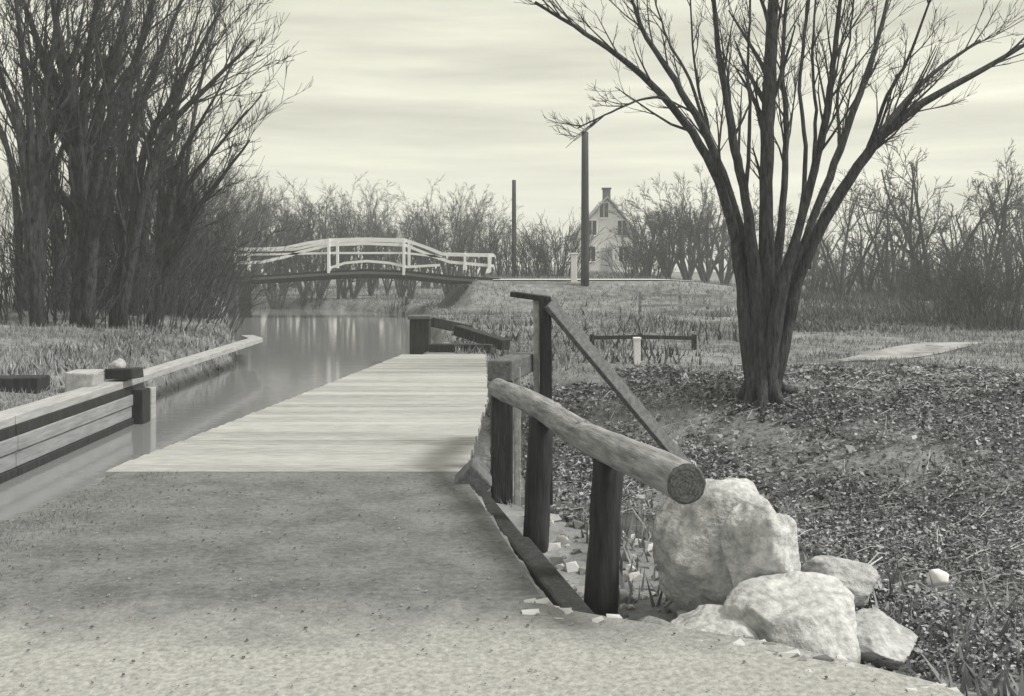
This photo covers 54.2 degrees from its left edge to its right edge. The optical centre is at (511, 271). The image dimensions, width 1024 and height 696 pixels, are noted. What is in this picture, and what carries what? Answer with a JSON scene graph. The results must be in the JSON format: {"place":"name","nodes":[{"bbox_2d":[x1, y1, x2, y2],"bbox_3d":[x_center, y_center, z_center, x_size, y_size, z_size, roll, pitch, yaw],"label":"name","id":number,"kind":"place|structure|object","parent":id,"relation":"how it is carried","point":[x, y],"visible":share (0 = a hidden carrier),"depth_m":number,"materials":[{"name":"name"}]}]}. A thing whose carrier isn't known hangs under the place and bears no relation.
{"place":"outdoors","nodes":[
{"label":"outdoors","id":0,"kind":"place"},
{"bbox_2d":[0,307,433,520],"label":"canal water","id":1,"kind":"structure","parent":0,"point":[295,352],"depth_m":19.73,"materials":[{"name":"grey liquid"}]},
{"bbox_2d":[408,315,432,353],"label":"gate pier","id":2,"kind":"structure","parent":1,"relation":"in","point":[420,333],"depth_m":23.70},
{"bbox_2d":[0,267,1023,695],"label":"ground","id":3,"kind":"structure","parent":0,"point":[514,515],"depth_m":16.70,"materials":[{"name":"soil"}]},
{"bbox_2d":[0,375,49,393],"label":"timber block","id":4,"kind":"structure","parent":3,"relation":"on","point":[36,383],"depth_m":13.19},
{"bbox_2d":[0,0,83,311],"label":"bare tree","id":5,"kind":"object","parent":3,"relation":"on","point":[16,183],"visible":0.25,"depth_m":26.75,"materials":[{"name":"black plant"}]},
{"bbox_2d":[0,0,128,326],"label":"bare tree","id":6,"kind":"object","parent":3,"relation":"on","point":[34,151],"visible":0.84,"depth_m":21.68,"materials":[{"name":"black plant"}]},
{"bbox_2d":[0,149,150,312],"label":"bush","id":7,"kind":"object","parent":3,"relation":"on","point":[18,242],"visible":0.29,"depth_m":27.31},
{"bbox_2d":[65,369,103,391],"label":"stone block","id":8,"kind":"structure","parent":3,"relation":"on","point":[77,379],"depth_m":13.46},
{"bbox_2d":[0,0,172,312],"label":"bare tree","id":9,"kind":"object","parent":3,"relation":"on","point":[53,184],"visible":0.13,"depth_m":27.87,"materials":[{"name":"black plant"}]},
{"bbox_2d":[0,181,179,328],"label":"bush","id":10,"kind":"object","parent":3,"relation":"on","point":[20,307],"visible":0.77,"depth_m":22.60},
{"bbox_2d":[0,147,206,306],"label":"bush","id":11,"kind":"object","parent":3,"relation":"on","point":[48,247],"visible":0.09,"depth_m":31.01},
{"bbox_2d":[1,0,211,328],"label":"bare tree","id":12,"kind":"object","parent":3,"relation":"on","point":[86,148],"visible":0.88,"depth_m":22.45,"materials":[{"name":"black plant"}]},
{"bbox_2d":[0,194,212,326],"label":"bush","id":13,"kind":"object","parent":3,"relation":"on","point":[103,281],"visible":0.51,"depth_m":24.98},
{"bbox_2d":[18,0,204,308],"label":"bare tree","id":14,"kind":"object","parent":3,"relation":"on","point":[108,224],"visible":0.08,"depth_m":29.89,"materials":[{"name":"black plant"}]},
{"bbox_2d":[35,0,222,315],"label":"bare tree","id":15,"kind":"object","parent":3,"relation":"on","point":[152,196],"visible":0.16,"depth_m":28.92,"materials":[{"name":"black plant"}]},
{"bbox_2d":[0,335,262,483],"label":"timber wall","id":16,"kind":"structure","parent":3,"relation":"on","point":[36,434],"depth_m":12.51,"materials":[{"name":"grey wood"}]},
{"bbox_2d":[105,367,143,378],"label":"timber block","id":17,"kind":"structure","parent":16,"relation":"on","point":[125,373],"depth_m":14.12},
{"bbox_2d":[0,165,272,315],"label":"bush","id":18,"kind":"object","parent":3,"relation":"on","point":[222,247],"visible":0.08,"depth_m":32.24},
{"bbox_2d":[70,0,230,311],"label":"bare tree","id":19,"kind":"object","parent":3,"relation":"on","point":[199,87],"visible":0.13,"depth_m":32.91,"materials":[{"name":"black plant"}]},
{"bbox_2d":[56,227,254,332],"bbox_3d":[-9.283,0.244,24.968,5.382,2.728,3.410,0,0,14],"label":"bush","id":20,"kind":"object","parent":3,"relation":"on","point":[154,292],"visible":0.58,"depth_m":24.86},
{"bbox_2d":[20,153,323,319],"bbox_3d":[-10.760,-1.590,32.929,8.220,6.360,8.152,0,0,24],"label":"bush","id":21,"kind":"object","parent":3,"relation":"on","point":[218,243],"visible":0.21,"depth_m":31.98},
{"bbox_2d":[97,188,287,323],"bbox_3d":[-10.323,-0.491,29.733,5.759,4.239,6.714,0,0,-35],"label":"bush","id":22,"kind":"object","parent":3,"relation":"on","point":[200,308],"visible":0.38,"depth_m":30.01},
{"bbox_2d":[146,164,238,249],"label":"distant tree","id":23,"kind":"object","parent":3,"relation":"on","point":[211,203],"visible":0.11,"depth_m":59.55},
{"bbox_2d":[89,0,305,328],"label":"bare tree","id":24,"kind":"object","parent":3,"relation":"on","point":[127,232],"visible":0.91,"depth_m":23.96,"materials":[{"name":"black plant"}]},
{"bbox_2d":[127,132,268,271],"bbox_3d":[-19.435,-2.684,59.080,6.754,11.685,9.595,0,0,22],"label":"distant tree","id":25,"kind":"object","parent":3,"relation":"on","point":[222,198],"visible":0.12,"depth_m":60.88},
{"bbox_2d":[148,247,286,331],"bbox_3d":[-11.477,0.347,35.838,6.474,4.149,4.648,0,0,0],"label":"bush","id":26,"kind":"object","parent":3,"relation":"on","point":[236,308],"visible":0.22,"depth_m":36.44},
{"bbox_2d":[128,0,312,324],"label":"bare tree","id":27,"kind":"object","parent":3,"relation":"on","point":[161,218],"visible":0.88,"depth_m":25.60,"materials":[{"name":"black plant"}]},
{"bbox_2d":[150,215,292,326],"bbox_3d":[-11.739,-0.095,39.799,5.748,5.711,6.791,0,0,0],"label":"bush","id":28,"kind":"object","parent":3,"relation":"on","point":[244,278],"visible":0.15,"depth_m":40.03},
{"bbox_2d":[128,160,328,323],"bbox_3d":[-10.518,-1.212,33.563,7.951,6.036,6.804,0,0,0],"label":"bush","id":29,"kind":"object","parent":3,"relation":"on","point":[224,297],"visible":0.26,"depth_m":34.45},
{"bbox_2d":[200,163,270,275],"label":"distant tree","id":30,"kind":"object","parent":3,"relation":"on","point":[238,204],"visible":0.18,"depth_m":66.22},
{"bbox_2d":[188,174,290,274],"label":"distant tree","id":31,"kind":"object","parent":3,"relation":"on","point":[260,215],"visible":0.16,"depth_m":60.04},
{"bbox_2d":[239,176,292,290],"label":"distant tree","id":32,"kind":"object","parent":3,"relation":"on","point":[281,192],"visible":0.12,"depth_m":72.55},
{"bbox_2d":[220,172,344,308],"bbox_3d":[-13.589,-1.609,60.521,7.748,9.436,5.454,0,0,-40],"label":"distant tree","id":33,"kind":"object","parent":3,"relation":"on","point":[276,299],"visible":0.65,"depth_m":59.78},
{"bbox_2d":[243,191,321,293],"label":"distant tree","id":34,"kind":"object","parent":3,"relation":"on","point":[283,244],"visible":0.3,"depth_m":65.78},
{"bbox_2d":[255,209,315,295],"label":"distant tree","id":35,"kind":"object","parent":3,"relation":"on","point":[277,272],"visible":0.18,"depth_m":65.92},
{"bbox_2d":[106,354,491,495],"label":"towpath bridge","id":36,"kind":"structure","parent":3,"relation":"on","point":[413,413],"depth_m":10.10,"materials":[{"name":"grey wood"}]},
{"bbox_2d":[263,190,344,301],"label":"distant tree","id":37,"kind":"object","parent":3,"relation":"on","point":[302,294],"visible":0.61,"depth_m":59.95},
{"bbox_2d":[260,180,359,299],"bbox_3d":[-12.096,-1.887,60.004,6.080,7.405,4.280,0,0,2],"label":"distant tree","id":38,"kind":"object","parent":3,"relation":"on","point":[323,287],"visible":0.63,"depth_m":59.95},
{"bbox_2d":[278,190,358,295],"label":"distant tree","id":39,"kind":"object","parent":3,"relation":"on","point":[302,270],"visible":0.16,"depth_m":66.14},
{"bbox_2d":[314,197,368,298],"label":"distant tree","id":40,"kind":"object","parent":3,"relation":"on","point":[339,283],"visible":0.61,"depth_m":59.55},
{"bbox_2d":[301,200,382,298],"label":"distant tree","id":41,"kind":"object","parent":3,"relation":"on","point":[344,290],"visible":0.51,"depth_m":59.91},
{"bbox_2d":[210,237,500,317],"bbox_3d":[-8.448,0.420,48.050,15.769,4.159,4.999,0,0,0],"label":"footbridge","id":42,"kind":"object","parent":3,"relation":"on","point":[460,283],"visible":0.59,"depth_m":47.94,"materials":[{"name":"white paint"}]},
{"bbox_2d":[314,169,409,287],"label":"distant tree","id":43,"kind":"object","parent":3,"relation":"on","point":[370,204],"visible":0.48,"depth_m":79.81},
{"bbox_2d":[330,210,398,298],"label":"distant tree","id":44,"kind":"object","parent":3,"relation":"on","point":[356,291],"visible":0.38,"depth_m":60.00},
{"bbox_2d":[342,207,397,295],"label":"distant tree","id":45,"kind":"object","parent":3,"relation":"on","point":[371,286],"visible":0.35,"depth_m":66.04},
{"bbox_2d":[361,211,412,293],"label":"distant tree","id":46,"kind":"object","parent":3,"relation":"on","point":[387,283],"visible":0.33,"depth_m":65.78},
{"bbox_2d":[352,193,436,297],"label":"distant tree","id":47,"kind":"object","parent":3,"relation":"on","point":[402,288],"visible":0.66,"depth_m":59.94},
{"bbox_2d":[375,219,430,298],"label":"distant tree","id":48,"kind":"object","parent":3,"relation":"on","point":[409,284],"visible":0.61,"depth_m":59.78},
{"bbox_2d":[392,202,454,288],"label":"distant tree","id":49,"kind":"object","parent":3,"relation":"on","point":[427,284],"visible":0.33,"depth_m":79.84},
{"bbox_2d":[397,199,452,287],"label":"distant tree","id":50,"kind":"object","parent":3,"relation":"on","point":[422,283],"visible":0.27,"depth_m":80.14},
{"bbox_2d":[389,175,489,296],"bbox_3d":[-4.390,-2.024,59.751,6.266,7.631,4.411,0,0,-21],"label":"distant tree","id":51,"kind":"object","parent":3,"relation":"on","point":[446,292],"visible":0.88,"depth_m":59.95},
{"bbox_2d":[410,201,478,288],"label":"distant tree","id":52,"kind":"object","parent":3,"relation":"on","point":[436,286],"visible":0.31,"depth_m":80.02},
{"bbox_2d":[431,317,472,330],"bbox_3d":[-1.533,1.362,25.200,1.058,0.449,0.300,0,0,-23],"label":"timber baulk","id":53,"kind":"object","parent":3,"relation":"on","point":[442,324],"visible":0.55,"depth_m":24.99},
{"bbox_2d":[423,210,489,291],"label":"distant tree","id":54,"kind":"object","parent":3,"relation":"on","point":[453,268],"visible":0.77,"depth_m":59.63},
{"bbox_2d":[429,343,492,355],"bbox_3d":[-1.079,1.638,21.100,1.334,0.240,0.300,0,0,9],"label":"timber baulk","id":55,"kind":"object","parent":3,"relation":"on","point":[440,347],"visible":0.66,"depth_m":20.98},
{"bbox_2d":[439,186,494,275],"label":"distant tree","id":56,"kind":"object","parent":3,"relation":"on","point":[462,272],"visible":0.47,"depth_m":80.11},
{"bbox_2d":[457,202,497,276],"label":"distant tree","id":57,"kind":"object","parent":3,"relation":"on","point":[474,272],"visible":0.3,"depth_m":79.63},
{"bbox_2d":[0,472,962,695],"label":"towpath","id":58,"kind":"structure","parent":3,"relation":"on","point":[590,670],"depth_m":4.70,"materials":[{"name":"concrete"}]},
{"bbox_2d":[0,470,218,584],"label":"gravel","id":59,"kind":"structure","parent":58,"relation":"on","point":[17,526],"depth_m":6.36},
{"bbox_2d":[0,474,952,695],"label":"grit","id":60,"kind":"object","parent":58,"relation":"on","point":[381,615],"visible":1,"depth_m":5.47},
{"bbox_2d":[453,325,510,349],"bbox_3d":[-0.705,1.509,23.100,1.552,0.510,0.300,0,0,41],"label":"timber baulk","id":61,"kind":"object","parent":3,"relation":"on","point":[464,331],"visible":0.99,"depth_m":22.96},
{"bbox_2d":[466,216,513,276],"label":"distant tree","id":62,"kind":"object","parent":3,"relation":"on","point":[482,268],"visible":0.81,"depth_m":59.81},
{"bbox_2d":[465,195,532,273],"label":"distant tree","id":63,"kind":"object","parent":3,"relation":"on","point":[481,239],"visible":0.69,"depth_m":65.99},
{"bbox_2d":[485,229,514,277],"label":"distant tree","id":64,"kind":"object","parent":3,"relation":"on","point":[499,270],"visible":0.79,"depth_m":59.81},
{"bbox_2d":[491,214,524,274],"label":"distant tree","id":65,"kind":"object","parent":3,"relation":"on","point":[506,244],"visible":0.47,"depth_m":65.71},
{"bbox_2d":[488,352,533,506],"bbox_3d":[0.026,1.355,8.810,0.223,1.290,1.606,0,0,9],"label":"corner railing","id":66,"kind":"object","parent":3,"relation":"on","point":[515,367],"visible":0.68,"depth_m":8.12,"materials":[{"name":"wood"}]},
{"bbox_2d":[512,180,515,277],"bbox_3d":[0.120,-2.434,60.000,0.299,6.173,0.284,0,0,0],"label":"utility pole","id":67,"kind":"object","parent":3,"relation":"on","point":[514,203],"visible":0.72,"depth_m":59.89,"materials":[{"name":"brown wood"}]},
{"bbox_2d":[482,225,580,278],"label":"bush","id":68,"kind":"object","parent":3,"relation":"on","point":[537,255],"visible":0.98,"depth_m":57.55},
{"bbox_2d":[475,491,593,613],"bbox_3d":[0.048,1.790,6.220,0.150,0.259,2.871,0,0,-13],"label":"edge timber","id":69,"kind":"object","parent":3,"relation":"on","point":[554,586],"visible":0.32,"depth_m":5.68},
{"bbox_2d":[499,208,616,277],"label":"bush","id":70,"kind":"object","parent":3,"relation":"on","point":[561,252],"visible":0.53,"depth_m":59.54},
{"bbox_2d":[581,132,588,286],"bbox_3d":[3.321,-2.733,45.500,0.391,7.273,0.372,0,0,0],"label":"utility pole","id":71,"kind":"object","parent":3,"relation":"on","point":[584,219],"visible":0.86,"depth_m":45.36,"materials":[{"name":"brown wood"}]},
{"bbox_2d":[452,290,739,365],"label":"weeds","id":72,"kind":"object","parent":3,"relation":"on","point":[645,354],"visible":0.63,"depth_m":26.66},
{"bbox_2d":[488,378,705,615],"bbox_3d":[0.312,1.400,6.231,0.240,1.118,3.752,0,0,-14],"label":"log railing","id":73,"kind":"object","parent":3,"relation":"on","point":[615,456],"visible":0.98,"depth_m":5.42,"materials":[{"name":"wood"}]},
{"bbox_2d":[510,291,690,504],"bbox_3d":[0.894,1.236,9.230,1.825,2.111,0.330,0,0,-2],"label":"braced post","id":74,"kind":"object","parent":3,"relation":"on","point":[546,308],"visible":0.62,"depth_m":9.16,"materials":[{"name":"wood"}]},
{"bbox_2d":[566,188,642,272],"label":"house","id":75,"kind":"structure","parent":3,"relation":"on","point":[600,217],"depth_m":80.00,"materials":[{"name":"paint"}]},
{"bbox_2d":[601,248,612,272],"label":"door","id":76,"kind":"structure","parent":75,"relation":"in","point":[603,262],"depth_m":79.94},
{"bbox_2d":[605,208,655,272],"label":"distant tree","id":77,"kind":"object","parent":3,"relation":"on","point":[635,270],"visible":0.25,"depth_m":73.59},
{"bbox_2d":[591,227,685,278],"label":"bush","id":78,"kind":"object","parent":3,"relation":"on","point":[642,263],"visible":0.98,"depth_m":55.93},
{"bbox_2d":[603,189,680,276],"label":"distant tree","id":79,"kind":"object","parent":3,"relation":"on","point":[626,233],"visible":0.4,"depth_m":62.21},
{"bbox_2d":[590,333,696,349],"bbox_3d":[3.144,1.767,23.975,2.558,0.594,0.160,0,0,0],"label":"rail fence","id":80,"kind":"object","parent":3,"relation":"on","point":[693,338],"visible":0.63,"depth_m":23.89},
{"bbox_2d":[614,172,716,280],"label":"distant tree","id":81,"kind":"object","parent":3,"relation":"on","point":[659,227],"visible":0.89,"depth_m":57.99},
{"bbox_2d":[627,164,726,281],"bbox_3d":[11.033,-2.999,62.321,4.219,7.813,7.335,0,0,-60],"label":"distant tree","id":82,"kind":"object","parent":3,"relation":"on","point":[686,273],"visible":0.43,"depth_m":62.02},
{"bbox_2d":[638,291,723,313],"bbox_3d":[6.760,1.342,39.975,3.390,1.129,0.160,0,0,0],"label":"rail fence","id":83,"kind":"object","parent":3,"relation":"on","point":[679,304],"visible":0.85,"depth_m":39.90,"materials":[{"name":"grey wood"}]},
{"bbox_2d":[647,180,758,283],"bbox_3d":[11.179,-2.524,57.280,3.751,6.945,6.520,0,0,-57],"label":"distant tree","id":84,"kind":"object","parent":3,"relation":"on","point":[703,274],"visible":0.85,"depth_m":57.00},
{"bbox_2d":[651,478,775,611],"bbox_3d":[1.110,1.510,5.474,0.717,0.801,0.596,0,0,0],"label":"boulder","id":85,"kind":"object","parent":3,"relation":"on","point":[693,570],"visible":0.46,"depth_m":5.26,"materials":[{"name":"stone"}]},
{"bbox_2d":[671,604,758,639],"bbox_3d":[0.952,1.737,4.699,0.479,0.303,0.413,0,0,37],"label":"boulder","id":86,"kind":"object","parent":3,"relation":"on","point":[712,618],"visible":0.27,"depth_m":4.65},
{"bbox_2d":[691,183,777,285],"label":"distant tree","id":87,"kind":"object","parent":3,"relation":"on","point":[728,275],"visible":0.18,"depth_m":63.84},
{"bbox_2d":[522,505,1009,694],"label":"rubble","id":88,"kind":"object","parent":3,"relation":"on","point":[559,563],"visible":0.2,"depth_m":5.71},
{"bbox_2d":[514,0,1023,422],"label":"bare tree","id":89,"kind":"object","parent":3,"relation":"on","point":[768,287],"visible":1,"depth_m":16.32,"materials":[{"name":"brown plant"}]},
{"bbox_2d":[521,362,1023,687],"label":"leaf litter","id":90,"kind":"object","parent":3,"relation":"on","point":[920,603],"visible":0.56,"depth_m":13.41,"materials":[{"name":"plant"}]},
{"bbox_2d":[526,369,1023,607],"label":"fallen twigs","id":91,"kind":"object","parent":90,"relation":"on","point":[960,592],"visible":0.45,"depth_m":12.79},
{"bbox_2d":[801,555,879,607],"bbox_3d":[1.700,1.641,5.310,0.482,0.262,0.309,0,0,20],"label":"boulder","id":92,"kind":"object","parent":90,"relation":"on","point":[858,580],"visible":0.61,"depth_m":5.20,"materials":[{"name":"stone"}]},
{"bbox_2d":[553,418,1023,695],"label":"weeds","id":93,"kind":"object","parent":3,"relation":"on","point":[1005,687],"visible":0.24,"depth_m":5.36,"materials":[{"name":"grey plant"}]},
{"bbox_2d":[722,571,860,663],"bbox_3d":[1.367,1.745,4.740,0.677,0.580,0.634,0,0,-40],"label":"boulder","id":94,"kind":"object","parent":3,"relation":"on","point":[812,611],"visible":0.67,"depth_m":4.57,"materials":[{"name":"stone"}]},
{"bbox_2d":[720,500,800,587],"bbox_3d":[1.284,1.437,5.095,0.373,0.537,0.394,0,0,-23],"label":"boulder","id":95,"kind":"object","parent":94,"relation":"on","point":[756,540],"visible":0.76,"depth_m":4.99,"materials":[{"name":"stone"}]},
{"bbox_2d":[786,209,866,290],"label":"distant tree","id":96,"kind":"object","parent":3,"relation":"on","point":[819,248],"visible":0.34,"depth_m":65.81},
{"bbox_2d":[801,256,855,293],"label":"bush","id":97,"kind":"object","parent":3,"relation":"on","point":[823,280],"visible":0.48,"depth_m":61.29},
{"bbox_2d":[782,234,880,290],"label":"bush","id":98,"kind":"object","parent":3,"relation":"on","point":[836,260],"visible":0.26,"depth_m":63.91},
{"bbox_2d":[787,150,916,297],"bbox_3d":[18.820,-2.324,55.419,7.749,8.167,4.305,0,0,39],"label":"distant tree","id":99,"kind":"object","parent":3,"relation":"on","point":[838,283],"visible":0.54,"depth_m":55.10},
{"bbox_2d":[835,180,901,292],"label":"distant tree","id":100,"kind":"object","parent":3,"relation":"on","point":[861,276],"visible":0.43,"depth_m":59.52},
{"bbox_2d":[855,608,917,670],"bbox_3d":[1.708,1.735,4.697,0.362,0.265,0.374,0,0,0],"label":"boulder","id":101,"kind":"object","parent":3,"relation":"on","point":[881,635],"visible":0.69,"depth_m":4.59,"materials":[{"name":"stone"}]},
{"bbox_2d":[833,168,952,300],"bbox_3d":[19.022,-1.828,51.228,5.386,7.178,5.785,0,0,6],"label":"distant tree","id":102,"kind":"object","parent":3,"relation":"on","point":[890,283],"visible":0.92,"depth_m":50.41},
{"bbox_2d":[830,226,955,293],"bbox_3d":[23.238,-0.816,59.753,7.356,4.607,6.961,0,0,-16],"label":"bush","id":103,"kind":"object","parent":3,"relation":"on","point":[867,277],"visible":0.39,"depth_m":59.28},
{"bbox_2d":[794,286,1023,334],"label":"weeds","id":104,"kind":"object","parent":3,"relation":"on","point":[884,300],"visible":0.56,"depth_m":36.99,"materials":[{"name":"plant"}]},
{"bbox_2d":[874,242,962,293],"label":"bush","id":105,"kind":"object","parent":3,"relation":"on","point":[899,287],"visible":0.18,"depth_m":59.13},
{"bbox_2d":[827,118,1023,300],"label":"distant tree","id":106,"kind":"object","parent":3,"relation":"on","point":[920,242],"visible":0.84,"depth_m":51.64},
{"bbox_2d":[926,569,948,585],"bbox_3d":[3.531,2.540,8.302,0.172,0.142,0.167,0,0,0],"label":"stone","id":107,"kind":"object","parent":3,"relation":"on","point":[939,577],"visible":0.94,"depth_m":8.25,"materials":[{"name":"white stone"}]},
{"bbox_2d":[870,245,1023,324],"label":"bush","id":108,"kind":"object","parent":3,"relation":"on","point":[934,301],"visible":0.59,"depth_m":32.89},
{"bbox_2d":[890,221,1021,294],"bbox_3d":[25.498,-0.713,56.082,7.883,4.520,6.555,0,0,0],"label":"bush","id":109,"kind":"object","parent":3,"relation":"on","point":[944,271],"visible":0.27,"depth_m":55.89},
{"bbox_2d":[895,230,1023,330],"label":"bush","id":110,"kind":"object","parent":3,"relation":"on","point":[997,290],"visible":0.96,"depth_m":31.29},
{"bbox_2d":[921,200,998,280],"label":"distant tree","id":111,"kind":"object","parent":3,"relation":"on","point":[950,230],"visible":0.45,"depth_m":60.33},
{"bbox_2d":[925,204,1023,299],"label":"bush","id":112,"kind":"object","parent":3,"relation":"on","point":[1012,257],"visible":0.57,"depth_m":51.97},
{"bbox_2d":[940,137,1023,292],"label":"distant tree","id":113,"kind":"object","parent":3,"relation":"on","point":[1004,203],"visible":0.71,"depth_m":54.02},
{"bbox_2d":[957,159,1023,293],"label":"distant tree","id":114,"kind":"object","parent":3,"relation":"on","point":[992,211],"visible":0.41,"depth_m":58.91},
{"bbox_2d":[0,269,1023,506],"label":"grass","id":115,"kind":"structure","parent":0,"point":[642,318],"depth_m":24.75,"materials":[{"name":"plant"}]},
{"bbox_2d":[0,0,1023,272],"label":"sky","id":116,"kind":"structure","parent":0,"point":[410,93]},
{"bbox_2d":[512,496,1023,613],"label":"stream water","id":117,"kind":"structure","parent":0,"point":[647,522],"depth_m":10.69,"materials":[{"name":"grey liquid"}]},
{"bbox_2d":[809,342,983,364],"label":"field path","id":118,"kind":"structure","parent":0,"point":[903,351],"depth_m":23.22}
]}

